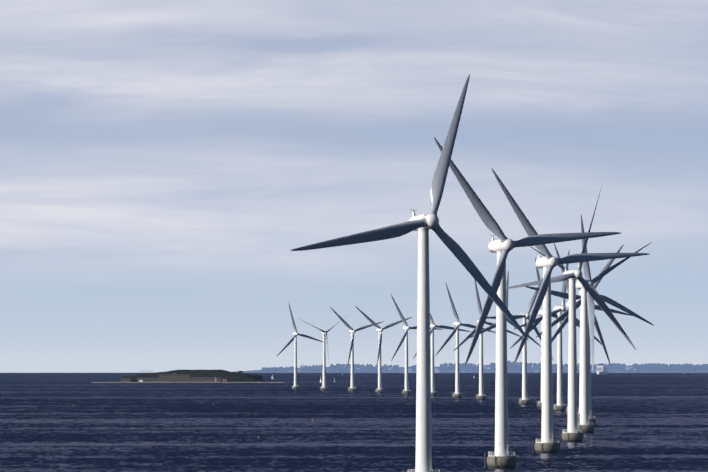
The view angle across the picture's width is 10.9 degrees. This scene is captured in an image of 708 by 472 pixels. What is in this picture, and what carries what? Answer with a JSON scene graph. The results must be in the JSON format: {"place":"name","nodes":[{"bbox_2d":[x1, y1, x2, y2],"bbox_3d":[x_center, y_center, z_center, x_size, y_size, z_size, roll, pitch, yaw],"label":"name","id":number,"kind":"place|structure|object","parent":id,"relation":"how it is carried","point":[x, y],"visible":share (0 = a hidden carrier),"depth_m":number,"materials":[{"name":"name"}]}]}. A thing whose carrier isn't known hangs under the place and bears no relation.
{"place":"outdoors","nodes":[
{"label":"outdoors","id":0,"kind":"place"},
{"bbox_2d":[0,373,707,471],"bbox_3d":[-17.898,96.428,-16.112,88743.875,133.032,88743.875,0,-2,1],"label":"sea water","id":1,"kind":"structure","parent":0,"point":[655,422],"depth_m":1823.88,"materials":[{"name":"blue liquid"}]},
{"bbox_2d":[91,370,283,382],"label":"sea fort","id":2,"kind":"structure","parent":1,"relation":"on","point":[198,376],"depth_m":5810.99,"materials":[{"name":"green plant"}]},
{"bbox_2d":[276,305,322,388],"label":"turbine","id":3,"kind":"object","parent":1,"relation":"on","point":[294,338],"visible":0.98,"depth_m":4286.81,"materials":[{"name":"metal"}]},
{"bbox_2d":[307,315,347,390],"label":"turbine","id":4,"kind":"object","parent":1,"relation":"on","point":[323,386],"visible":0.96,"depth_m":4110.37,"materials":[{"name":"metal"}]},
{"bbox_2d":[330,307,384,391],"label":"turbine","id":5,"kind":"object","parent":1,"relation":"on","point":[352,331],"visible":1,"depth_m":3932.76,"materials":[{"name":"metal"}]},
{"bbox_2d":[355,306,411,392],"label":"turbine","id":6,"kind":"object","parent":1,"relation":"on","point":[379,330],"visible":0.98,"depth_m":3755.12,"materials":[{"name":"metal"}]},
{"bbox_2d":[291,74,528,471],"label":"turbine","id":7,"kind":"object","parent":1,"relation":"in","point":[422,224],"visible":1,"depth_m":888.52,"materials":[{"name":"metal"}]},
{"bbox_2d":[390,293,442,394],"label":"turbine","id":8,"kind":"object","parent":1,"relation":"on","point":[406,328],"visible":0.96,"depth_m":3576.68,"materials":[{"name":"metal"}]},
{"bbox_2d":[413,314,469,395],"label":"turbine","id":9,"kind":"object","parent":1,"relation":"on","point":[432,327],"visible":0.79,"depth_m":3399.05,"materials":[{"name":"metal"}]},
{"bbox_2d":[435,284,495,397],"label":"turbine","id":10,"kind":"object","parent":1,"relation":"on","point":[457,392],"visible":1,"depth_m":3219.18,"materials":[{"name":"metal"}]},
{"bbox_2d":[454,279,520,399],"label":"turbine","id":11,"kind":"object","parent":1,"relation":"on","point":[481,396],"visible":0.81,"depth_m":3040.32,"materials":[{"name":"metal"}]},
{"bbox_2d":[467,270,540,401],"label":"turbine","id":12,"kind":"object","parent":1,"relation":"on","point":[494,326],"visible":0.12,"depth_m":2861.67,"materials":[{"name":"metal"}]},
{"bbox_2d":[486,277,553,404],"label":"turbine","id":13,"kind":"object","parent":1,"relation":"on","point":[524,317],"visible":0.81,"depth_m":2681.34,"materials":[{"name":"metal"}]},
{"bbox_2d":[434,137,620,468],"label":"turbine","id":14,"kind":"object","parent":1,"relation":"on","point":[503,245],"visible":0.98,"depth_m":1065.67,"materials":[{"name":"metal"}]},
{"bbox_2d":[510,258,579,407],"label":"turbine","id":15,"kind":"object","parent":1,"relation":"on","point":[540,314],"visible":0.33,"depth_m":2501.32,"materials":[{"name":"metal"}]},
{"bbox_2d":[514,249,601,410],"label":"turbine","id":16,"kind":"object","parent":1,"relation":"on","point":[559,405],"visible":0.83,"depth_m":2321.49,"materials":[{"name":"metal"}]},
{"bbox_2d":[492,169,648,452],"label":"turbine","id":17,"kind":"object","parent":1,"relation":"on","point":[548,263],"visible":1,"depth_m":1244.26,"materials":[{"name":"metal"}]},
{"bbox_2d":[506,186,635,441],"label":"turbine","id":18,"kind":"object","parent":1,"relation":"on","point":[572,434],"visible":0.94,"depth_m":1423.67,"materials":[{"name":"metal"}]},
{"bbox_2d":[525,245,622,418],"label":"turbine","id":19,"kind":"object","parent":1,"relation":"on","point":[578,297],"visible":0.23,"depth_m":1962.34,"materials":[{"name":"metal"}]},
{"bbox_2d":[530,242,651,432],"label":"turbine","id":20,"kind":"object","parent":1,"relation":"in","point":[587,300],"visible":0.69,"depth_m":1602.68,"materials":[{"name":"metal"}]},
{"bbox_2d":[552,243,631,414],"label":"turbine","id":21,"kind":"object","parent":1,"relation":"on","point":[564,323],"visible":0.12,"depth_m":2139.69,"materials":[{"name":"metal"}]},
{"bbox_2d":[536,214,653,425],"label":"turbine","id":22,"kind":"object","parent":1,"relation":"on","point":[587,275],"visible":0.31,"depth_m":1782.51,"materials":[{"name":"metal"}]},
{"bbox_2d":[596,363,607,373],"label":"ferry","id":23,"kind":"object","parent":1,"relation":"on","point":[601,369],"visible":0.92,"depth_m":12404.43,"materials":[{"name":"white metal"}]},
{"bbox_2d":[0,0,707,372],"label":"sky","id":24,"kind":"structure","parent":0,"point":[164,164],"materials":[{"name":"blue"}]},
{"bbox_2d":[233,361,707,372],"bbox_3d":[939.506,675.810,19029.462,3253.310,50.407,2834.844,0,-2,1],"label":"coast land","id":25,"kind":"structure","parent":0,"point":[437,369],"depth_m":17805.91,"materials":[{"name":"green plant"}]},
{"bbox_2d":[289,361,635,370],"bbox_3d":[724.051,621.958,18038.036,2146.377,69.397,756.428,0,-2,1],"label":"coast hamlets","id":26,"kind":"structure","parent":25,"relation":"on","point":[626,368],"depth_m":17884.37,"materials":[{"name":"white"}]}
]}

